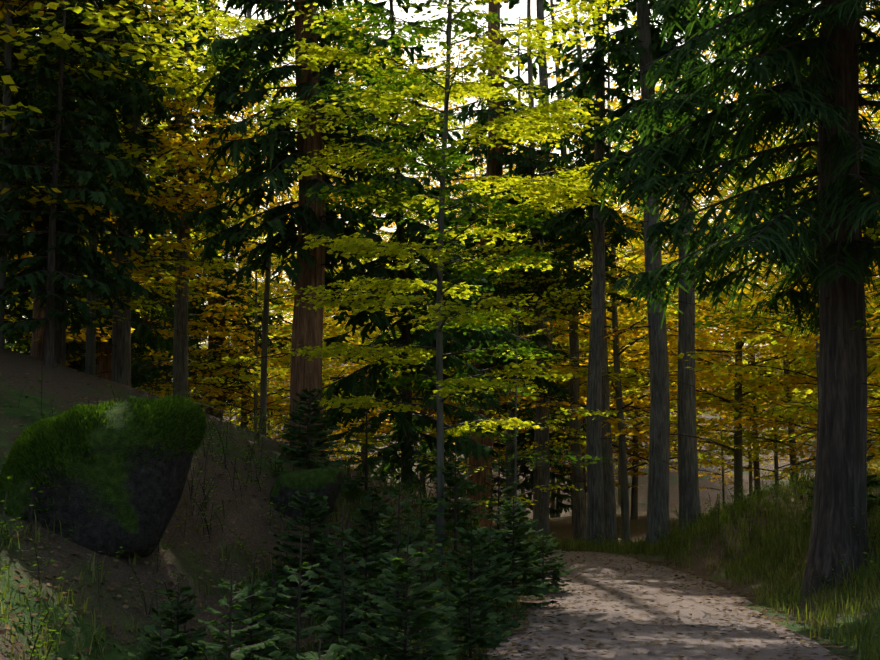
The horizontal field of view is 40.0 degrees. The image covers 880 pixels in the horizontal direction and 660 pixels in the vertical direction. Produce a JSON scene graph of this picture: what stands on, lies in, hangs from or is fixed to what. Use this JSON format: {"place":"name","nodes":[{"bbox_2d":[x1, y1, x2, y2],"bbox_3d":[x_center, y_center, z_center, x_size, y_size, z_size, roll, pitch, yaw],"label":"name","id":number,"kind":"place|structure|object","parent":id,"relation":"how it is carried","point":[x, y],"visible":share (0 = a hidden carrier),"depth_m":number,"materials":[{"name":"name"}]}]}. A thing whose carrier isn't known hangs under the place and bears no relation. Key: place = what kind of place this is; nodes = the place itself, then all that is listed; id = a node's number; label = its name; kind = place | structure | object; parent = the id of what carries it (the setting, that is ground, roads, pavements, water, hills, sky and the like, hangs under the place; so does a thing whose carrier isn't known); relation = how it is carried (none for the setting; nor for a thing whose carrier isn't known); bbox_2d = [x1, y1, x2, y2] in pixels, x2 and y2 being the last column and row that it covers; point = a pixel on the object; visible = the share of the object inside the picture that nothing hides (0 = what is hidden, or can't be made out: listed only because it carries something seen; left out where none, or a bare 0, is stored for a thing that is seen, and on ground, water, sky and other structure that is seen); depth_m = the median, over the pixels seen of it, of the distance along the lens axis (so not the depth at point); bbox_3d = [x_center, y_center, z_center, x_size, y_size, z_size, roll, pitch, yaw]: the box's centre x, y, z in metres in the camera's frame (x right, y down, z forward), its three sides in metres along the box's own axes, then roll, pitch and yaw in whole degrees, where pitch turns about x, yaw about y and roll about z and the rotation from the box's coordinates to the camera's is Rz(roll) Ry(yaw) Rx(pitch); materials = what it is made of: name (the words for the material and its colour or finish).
{"place":"outdoors","nodes":[
{"label":"outdoors","id":0,"kind":"place"},
{"bbox_2d":[0,344,879,659],"bbox_3d":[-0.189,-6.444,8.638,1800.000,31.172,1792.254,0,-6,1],"label":"ground","id":1,"kind":"structure","parent":0,"point":[70,386],"depth_m":14.96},
{"bbox_2d":[4,23,42,346],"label":"spruce","id":2,"kind":"object","parent":1,"relation":"on","point":[18,336],"visible":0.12,"depth_m":30.86,"materials":[{"name":"green plant"}]},
{"bbox_2d":[0,0,59,29],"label":"beech","id":3,"kind":"object","parent":1,"relation":"on","point":[29,6],"visible":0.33,"depth_m":21.26,"materials":[{"name":"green plant"}]},
{"bbox_2d":[0,0,144,367],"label":"spruce","id":4,"kind":"object","parent":1,"relation":"on","point":[12,171],"visible":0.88,"depth_m":19.84,"materials":[{"name":"green plant"}]},
{"bbox_2d":[4,231,162,386],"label":"deciduous tree","id":5,"kind":"object","parent":1,"relation":"on","point":[27,314],"visible":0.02,"depth_m":37.37,"materials":[{"name":"green plant"}]},
{"bbox_2d":[0,0,168,358],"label":"spruce","id":6,"kind":"object","parent":1,"relation":"on","point":[37,348],"depth_m":24.90,"materials":[{"name":"green plant"}]},
{"bbox_2d":[0,0,182,365],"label":"spruce","id":7,"kind":"object","parent":1,"relation":"on","point":[141,213],"visible":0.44,"depth_m":21.72,"materials":[{"name":"green plant"}]},
{"bbox_2d":[0,0,190,258],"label":"beech","id":8,"kind":"object","parent":1,"relation":"on","point":[24,62],"visible":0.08,"depth_m":21.67,"materials":[{"name":"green plant"}]},
{"bbox_2d":[0,393,206,557],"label":"mossy boulder","id":9,"kind":"object","parent":1,"relation":"on","point":[122,470],"visible":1,"depth_m":12.71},
{"bbox_2d":[15,4,203,382],"bbox_3d":[-9.022,-6.765,33.839,5.344,24.648,4.882,-1,-6,7],"label":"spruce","id":10,"kind":"object","parent":1,"relation":"on","point":[144,333],"visible":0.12,"depth_m":32.93,"materials":[{"name":"green plant"}]},
{"bbox_2d":[4,17,254,341],"bbox_3d":[-8.521,-3.915,26.740,8.827,12.690,8.082,0,-6,0],"label":"beech","id":11,"kind":"object","parent":1,"relation":"on","point":[166,280],"visible":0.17,"depth_m":26.39,"materials":[{"name":"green plant"}]},
{"bbox_2d":[4,181,254,402],"bbox_3d":[-10.218,-1.101,35.122,9.628,13.833,8.814,1,-6,-9],"label":"beech","id":12,"kind":"object","parent":1,"relation":"on","point":[164,331],"visible":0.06,"depth_m":35.47,"materials":[{"name":"orange plant"}]},
{"bbox_2d":[66,0,213,386],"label":"spruce","id":13,"kind":"object","parent":1,"relation":"on","point":[120,371],"visible":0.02,"depth_m":25.68,"materials":[{"name":"plant"}]},
{"bbox_2d":[0,0,284,348],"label":"beech","id":14,"kind":"object","parent":1,"relation":"on","point":[8,106],"visible":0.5,"depth_m":20.53,"materials":[{"name":"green plant"}]},
{"bbox_2d":[0,0,296,375],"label":"beech","id":15,"kind":"object","parent":1,"relation":"on","point":[90,354],"visible":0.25,"depth_m":24.25,"materials":[{"name":"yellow plant"}]},
{"bbox_2d":[125,616,187,659],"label":"young spruce","id":16,"kind":"object","parent":1,"relation":"on","point":[165,653],"visible":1,"depth_m":9.31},
{"bbox_2d":[131,0,205,393],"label":"spruce","id":17,"kind":"object","parent":1,"relation":"on","point":[137,365],"depth_m":45.95,"materials":[{"name":"green plant"}]},
{"bbox_2d":[127,585,215,659],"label":"young spruce","id":18,"kind":"object","parent":1,"relation":"on","point":[188,612],"visible":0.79,"depth_m":11.14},
{"bbox_2d":[117,0,249,411],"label":"spruce","id":19,"kind":"object","parent":1,"relation":"on","point":[180,359],"visible":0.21,"depth_m":27.68,"materials":[{"name":"green plant"}]},
{"bbox_2d":[135,5,233,389],"bbox_3d":[-7.857,-3.772,37.879,3.211,21.118,3.097,-2,-6,17],"label":"spruce","id":20,"kind":"object","parent":1,"relation":"on","point":[215,274],"visible":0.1,"depth_m":37.70,"materials":[{"name":"green plant"}]},
{"bbox_2d":[139,0,291,418],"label":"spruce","id":21,"kind":"object","parent":1,"relation":"on","point":[156,374],"visible":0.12,"depth_m":41.72,"materials":[{"name":"green plant"}]},
{"bbox_2d":[186,552,279,659],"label":"young spruce","id":22,"kind":"object","parent":1,"relation":"on","point":[237,654],"visible":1,"depth_m":8.51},
{"bbox_2d":[224,2,282,425],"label":"spruce","id":23,"kind":"object","parent":1,"relation":"on","point":[249,14],"depth_m":52.14,"materials":[{"name":"green plant"}]},
{"bbox_2d":[206,560,303,659],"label":"young spruce","id":24,"kind":"object","parent":1,"relation":"on","point":[264,604],"visible":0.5,"depth_m":10.28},
{"bbox_2d":[133,57,398,439],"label":"beech","id":25,"kind":"object","parent":1,"relation":"on","point":[243,401],"visible":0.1,"depth_m":40.69,"materials":[{"name":"yellow plant"}]},
{"bbox_2d":[145,168,397,466],"bbox_3d":[-5.435,0.866,36.517,8.024,11.555,7.351,-5,-8,44],"label":"beech","id":26,"kind":"object","parent":1,"relation":"on","point":[244,377],"visible":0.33,"depth_m":35.84,"materials":[{"name":"plant"}]},
{"bbox_2d":[238,565,318,659],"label":"young spruce","id":27,"kind":"object","parent":1,"relation":"on","point":[289,624],"visible":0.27,"depth_m":12.22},
{"bbox_2d":[191,238,371,460],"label":"beech","id":28,"kind":"object","parent":1,"relation":"on","point":[270,372],"visible":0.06,"depth_m":47.88,"materials":[{"name":"yellow plant"}]},
{"bbox_2d":[250,535,340,659],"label":"young spruce","id":29,"kind":"object","parent":1,"relation":"on","point":[283,635],"visible":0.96,"depth_m":9.11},
{"bbox_2d":[181,0,430,454],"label":"spruce","id":30,"kind":"object","parent":1,"relation":"on","point":[312,216],"visible":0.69,"depth_m":22.47,"materials":[{"name":"green plant"}]},
{"bbox_2d":[269,467,344,522],"bbox_3d":[-1.903,2.359,16.752,1.141,0.937,1.244,0,-6,1],"label":"rock","id":31,"kind":"object","parent":1,"relation":"on","point":[327,481],"visible":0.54,"depth_m":16.20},
{"bbox_2d":[277,385,341,464],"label":"young spruce","id":32,"kind":"object","parent":1,"relation":"on","point":[302,439],"visible":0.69,"depth_m":19.28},
{"bbox_2d":[228,188,392,465],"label":"beech","id":33,"kind":"object","parent":1,"relation":"on","point":[279,382],"depth_m":56.98,"materials":[{"name":"yellow plant"}]},
{"bbox_2d":[264,478,358,608],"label":"young spruce","id":34,"kind":"object","parent":1,"relation":"on","point":[316,533],"visible":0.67,"depth_m":14.39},
{"bbox_2d":[269,373,356,493],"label":"young spruce","id":35,"kind":"object","parent":1,"relation":"on","point":[313,449],"visible":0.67,"depth_m":17.38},
{"bbox_2d":[116,0,510,435],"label":"beech","id":36,"kind":"object","parent":1,"relation":"on","point":[248,22],"visible":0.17,"depth_m":28.07,"materials":[{"name":"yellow plant"}]},
{"bbox_2d":[190,61,437,449],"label":"beech","id":37,"kind":"object","parent":1,"relation":"on","point":[252,343],"visible":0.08,"depth_m":40.48,"materials":[{"name":"yellow plant"}]},
{"bbox_2d":[236,314,392,458],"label":"beech","id":38,"kind":"object","parent":1,"relation":"on","point":[329,367],"depth_m":63.61,"materials":[{"name":"yellow plant"}]},
{"bbox_2d":[296,634,343,659],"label":"young spruce","id":39,"kind":"object","parent":1,"relation":"on","point":[329,655],"visible":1,"depth_m":7.73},
{"bbox_2d":[293,501,399,659],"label":"young spruce","id":40,"kind":"object","parent":1,"relation":"on","point":[342,583],"visible":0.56,"depth_m":11.27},
{"bbox_2d":[261,207,436,469],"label":"beech","id":41,"kind":"object","parent":1,"relation":"on","point":[363,449],"depth_m":56.29,"materials":[{"name":"yellow plant"}]},
{"bbox_2d":[309,513,417,658],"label":"young spruce","id":42,"kind":"object","parent":1,"relation":"on","point":[378,541],"visible":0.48,"depth_m":12.30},
{"bbox_2d":[323,370,409,495],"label":"young spruce","id":43,"kind":"object","parent":1,"relation":"on","point":[371,448],"visible":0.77,"depth_m":18.73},
{"bbox_2d":[336,488,406,573],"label":"young spruce","id":44,"kind":"object","parent":1,"relation":"on","point":[364,510],"visible":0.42,"depth_m":15.93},
{"bbox_2d":[346,474,444,628],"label":"young spruce","id":45,"kind":"object","parent":1,"relation":"on","point":[404,501],"visible":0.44,"depth_m":13.48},
{"bbox_2d":[322,170,472,474],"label":"beech","id":46,"kind":"object","parent":1,"relation":"on","point":[372,415],"depth_m":51.13,"materials":[{"name":"yellow plant"}]},
{"bbox_2d":[337,521,460,659],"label":"young spruce","id":47,"kind":"object","parent":1,"relation":"on","point":[401,647],"visible":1,"depth_m":9.28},
{"bbox_2d":[273,72,527,497],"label":"beech","id":48,"kind":"object","parent":1,"relation":"on","point":[389,234],"visible":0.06,"depth_m":51.80,"materials":[{"name":"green plant"}]},
{"bbox_2d":[322,0,514,498],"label":"spruce","id":49,"kind":"object","parent":1,"relation":"on","point":[406,432],"visible":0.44,"depth_m":24.70,"materials":[{"name":"green plant"}]},
{"bbox_2d":[378,476,458,602],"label":"young spruce","id":50,"kind":"object","parent":1,"relation":"on","point":[421,537],"visible":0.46,"depth_m":14.85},
{"bbox_2d":[241,0,636,565],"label":"beech","id":51,"kind":"object","parent":1,"relation":"on","point":[360,246],"visible":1,"depth_m":17.45,"materials":[{"name":"green plant"}]},
{"bbox_2d":[0,456,879,659],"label":"grass tufts","id":52,"kind":"object","parent":1,"relation":"on","point":[802,540],"visible":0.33,"depth_m":16.98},
{"bbox_2d":[0,337,879,659],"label":"undergrowth","id":53,"kind":"object","parent":1,"relation":"on","point":[250,461],"visible":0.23,"depth_m":16.01,"materials":[{"name":"green plant"}]},
{"bbox_2d":[0,351,879,659],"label":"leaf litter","id":54,"kind":"object","parent":1,"relation":"on","point":[524,635],"visible":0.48,"depth_m":13.11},
{"bbox_2d":[422,458,482,528],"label":"young spruce","id":55,"kind":"object","parent":1,"relation":"on","point":[451,484],"visible":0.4,"depth_m":19.41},
{"bbox_2d":[411,437,495,579],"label":"young spruce","id":56,"kind":"object","parent":1,"relation":"on","point":[452,524],"visible":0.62,"depth_m":16.66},
{"bbox_2d":[323,35,584,459],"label":"beech","id":57,"kind":"object","parent":1,"relation":"on","point":[457,170],"depth_m":49.51,"materials":[{"name":"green plant"}]},
{"bbox_2d":[355,184,579,481],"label":"beech","id":58,"kind":"object","parent":1,"relation":"on","point":[518,432],"visible":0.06,"depth_m":45.18,"materials":[{"name":"yellow plant"}]},
{"bbox_2d":[435,570,510,659],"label":"young spruce","id":59,"kind":"object","parent":1,"relation":"on","point":[489,640],"visible":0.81,"depth_m":10.51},
{"bbox_2d":[422,508,524,639],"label":"young spruce","id":60,"kind":"object","parent":1,"relation":"on","point":[471,540],"visible":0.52,"depth_m":12.19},
{"bbox_2d":[390,0,584,532],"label":"spruce","id":61,"kind":"object","parent":1,"relation":"on","point":[493,156],"visible":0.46,"depth_m":33.03,"materials":[{"name":"green plant"}]},
{"bbox_2d":[446,318,530,527],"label":"spruce","id":62,"kind":"object","parent":1,"relation":"on","point":[500,427],"visible":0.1,"depth_m":46.16,"materials":[{"name":"green plant"}]},
{"bbox_2d":[454,523,533,617],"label":"young spruce","id":63,"kind":"object","parent":1,"relation":"on","point":[499,576],"visible":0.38,"depth_m":13.59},
{"bbox_2d":[471,446,541,555],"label":"young spruce","id":64,"kind":"object","parent":1,"relation":"on","point":[488,515],"visible":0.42,"depth_m":20.44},
{"bbox_2d":[381,226,635,489],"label":"beech","id":65,"kind":"object","parent":1,"relation":"on","point":[566,335],"visible":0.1,"depth_m":42.99,"materials":[{"name":"yellow plant"}]},
{"bbox_2d":[409,307,618,540],"bbox_3d":[1.418,2.198,22.375,3.905,5.281,3.058,2,-4,-22],"label":"beech","id":66,"kind":"object","parent":1,"relation":"on","point":[516,457],"visible":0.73,"depth_m":22.43,"materials":[{"name":"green plant"}]},
{"bbox_2d":[473,504,561,607],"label":"young spruce","id":67,"kind":"object","parent":1,"relation":"on","point":[521,563],"visible":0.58,"depth_m":14.85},
{"bbox_2d":[492,497,549,578],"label":"young spruce","id":68,"kind":"object","parent":1,"relation":"on","point":[510,505],"visible":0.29,"depth_m":18.39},
{"bbox_2d":[495,15,552,527],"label":"spruce","id":69,"kind":"object","parent":1,"relation":"on","point":[510,479],"visible":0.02,"depth_m":39.59,"materials":[{"name":"plant"}]},
{"bbox_2d":[446,190,630,479],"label":"beech","id":70,"kind":"object","parent":1,"relation":"on","point":[558,384],"depth_m":48.43,"materials":[{"name":"yellow plant"}]},
{"bbox_2d":[433,140,646,471],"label":"beech","id":71,"kind":"object","parent":1,"relation":"on","point":[559,349],"visible":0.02,"depth_m":48.74,"materials":[{"name":"yellow plant"}]},
{"bbox_2d":[495,0,585,539],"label":"spruce","id":72,"kind":"object","parent":1,"relation":"on","point":[542,515],"visible":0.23,"depth_m":33.02,"materials":[{"name":"green plant"}]},
{"bbox_2d":[495,314,586,515],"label":"spruce","id":73,"kind":"object","parent":1,"relation":"on","point":[526,484],"visible":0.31,"depth_m":37.74,"materials":[{"name":"green plant"}]},
{"bbox_2d":[457,260,627,517],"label":"beech","id":74,"kind":"object","parent":1,"relation":"on","point":[552,503],"depth_m":61.29,"materials":[{"name":"yellow plant"}]},
{"bbox_2d":[517,532,572,592],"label":"young spruce","id":75,"kind":"object","parent":1,"relation":"on","point":[556,574],"visible":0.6,"depth_m":16.73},
{"bbox_2d":[501,0,589,535],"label":"spruce","id":76,"kind":"object","parent":1,"relation":"on","point":[540,9],"visible":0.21,"depth_m":37.40,"materials":[{"name":"plant"}]},
{"bbox_2d":[519,0,616,539],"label":"spruce","id":77,"kind":"object","parent":1,"relation":"on","point":[580,519],"visible":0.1,"depth_m":33.59,"materials":[{"name":"green plant"}]},
{"bbox_2d":[495,259,676,524],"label":"beech","id":78,"kind":"object","parent":1,"relation":"on","point":[644,450],"visible":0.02,"depth_m":48.10,"materials":[{"name":"yellow plant"}]},
{"bbox_2d":[501,254,675,518],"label":"beech","id":79,"kind":"object","parent":1,"relation":"on","point":[628,446],"visible":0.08,"depth_m":45.72,"materials":[{"name":"yellow plant"}]},
{"bbox_2d":[502,93,675,461],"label":"beech","id":80,"kind":"object","parent":1,"relation":"on","point":[608,303],"depth_m":54.39,"materials":[{"name":"yellow plant"}]},
{"bbox_2d":[536,4,643,542],"bbox_3d":[3.905,-2.685,30.556,2.544,16.785,2.493,2,-6,-17],"label":"spruce","id":81,"kind":"object","parent":1,"relation":"on","point":[573,281],"visible":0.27,"depth_m":30.17,"materials":[{"name":"green plant"}]},
{"bbox_2d":[535,1,660,545],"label":"spruce","id":82,"kind":"object","parent":1,"relation":"on","point":[600,221],"visible":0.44,"depth_m":27.91,"materials":[{"name":"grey plant"}]},
{"bbox_2d":[445,2,770,541],"bbox_3d":[4.389,-1.758,32.708,9.164,15.677,9.465,-3,-7,12],"label":"beech","id":83,"kind":"object","parent":1,"relation":"on","point":[621,433],"visible":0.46,"depth_m":31.44,"materials":[{"name":"yellow plant"}]},
{"bbox_2d":[561,260,708,504],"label":"beech","id":84,"kind":"object","parent":1,"relation":"on","point":[619,496],"depth_m":68.39,"materials":[{"name":"yellow plant"}]},
{"bbox_2d":[522,64,755,519],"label":"beech","id":85,"kind":"object","parent":1,"relation":"on","point":[634,504],"visible":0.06,"depth_m":47.88,"materials":[{"name":"yellow plant"}]},
{"bbox_2d":[562,0,731,546],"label":"spruce","id":86,"kind":"object","parent":1,"relation":"on","point":[658,516],"visible":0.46,"depth_m":26.17,"materials":[{"name":"grey plant"}]},
{"bbox_2d":[552,208,757,476],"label":"beech","id":87,"kind":"object","parent":1,"relation":"on","point":[643,437],"visible":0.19,"depth_m":42.33,"materials":[{"name":"yellow plant"}]},
{"bbox_2d":[606,0,764,530],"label":"spruce","id":88,"kind":"object","parent":1,"relation":"on","point":[688,482],"visible":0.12,"depth_m":26.59,"materials":[{"name":"plant"}]},
{"bbox_2d":[608,188,806,469],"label":"beech","id":89,"kind":"object","parent":1,"relation":"on","point":[719,451],"visible":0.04,"depth_m":51.08,"materials":[{"name":"yellow plant"}]},
{"bbox_2d":[574,1,879,503],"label":"beech","id":90,"kind":"object","parent":1,"relation":"on","point":[736,452],"visible":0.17,"depth_m":37.50,"materials":[{"name":"yellow plant"}]},
{"bbox_2d":[584,0,879,595],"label":"spruce","id":91,"kind":"object","parent":1,"relation":"on","point":[839,247],"visible":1,"depth_m":15.06,"materials":[{"name":"green plant"}]},
{"bbox_2d":[669,333,805,505],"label":"beech","id":92,"kind":"object","parent":1,"relation":"on","point":[723,480],"visible":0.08,"depth_m":61.29,"materials":[{"name":"yellow plant"}]},
{"bbox_2d":[671,261,814,493],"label":"beech","id":93,"kind":"object","parent":1,"relation":"on","point":[751,479],"visible":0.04,"depth_m":60.43,"materials":[{"name":"yellow plant"}]},
{"bbox_2d":[624,93,879,491],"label":"beech","id":94,"kind":"object","parent":1,"relation":"on","point":[755,460],"visible":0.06,"depth_m":49.73,"materials":[{"name":"yellow plant"}]},
{"bbox_2d":[627,82,879,480],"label":"beech","id":95,"kind":"object","parent":1,"relation":"on","point":[790,430],"visible":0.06,"depth_m":37.91,"materials":[{"name":"yellow plant"}]},
{"bbox_2d":[669,169,879,475],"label":"beech","id":96,"kind":"object","parent":1,"relation":"on","point":[784,442],"visible":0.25,"depth_m":35.85,"materials":[{"name":"yellow plant"}]},
{"bbox_2d":[669,154,879,439],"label":"beech","id":97,"kind":"object","parent":1,"relation":"on","point":[778,407],"visible":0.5,"depth_m":21.03,"materials":[{"name":"yellow plant"}]},
{"bbox_2d":[676,253,875,489],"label":"beech","id":98,"kind":"object","parent":1,"relation":"on","point":[778,447],"visible":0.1,"depth_m":46.82,"materials":[{"name":"yellow plant"}]},
{"bbox_2d":[684,0,879,404],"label":"beech","id":99,"kind":"object","parent":1,"relation":"on","point":[786,333],"visible":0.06,"depth_m":25.82,"materials":[{"name":"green plant"}]},
{"bbox_2d":[693,25,879,362],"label":"beech","id":100,"kind":"object","parent":1,"relation":"on","point":[801,341],"visible":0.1,"depth_m":19.50,"materials":[{"name":"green plant"}]},
{"bbox_2d":[698,82,879,475],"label":"beech","id":101,"kind":"object","parent":1,"relation":"on","point":[769,425],"visible":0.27,"depth_m":32.10,"materials":[{"name":"yellow plant"}]},
{"bbox_2d":[743,185,879,472],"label":"beech","id":102,"kind":"object","parent":1,"relation":"on","point":[781,371],"visible":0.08,"depth_m":46.25,"materials":[{"name":"yellow plant"}]},
{"bbox_2d":[758,262,879,444],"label":"beech","id":103,"kind":"object","parent":1,"relation":"on","point":[870,415],"visible":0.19,"depth_m":31.38,"materials":[{"name":"yellow plant"}]},
{"bbox_2d":[801,437,879,513],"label":"young spruce","id":104,"kind":"object","parent":1,"relation":"on","point":[870,483],"visible":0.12,"depth_m":17.93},
{"bbox_2d":[850,227,879,336],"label":"beech","id":105,"kind":"object","parent":1,"relation":"on","point":[874,237],"visible":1,"depth_m":13.99,"materials":[{"name":"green plant"}]},
{"bbox_2d":[5,0,879,345],"label":"sky","id":106,"kind":"structure","parent":0,"point":[521,9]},
{"bbox_2d":[488,550,842,659],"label":"forest path","id":107,"kind":"structure","parent":0,"point":[721,644],"depth_m":12.84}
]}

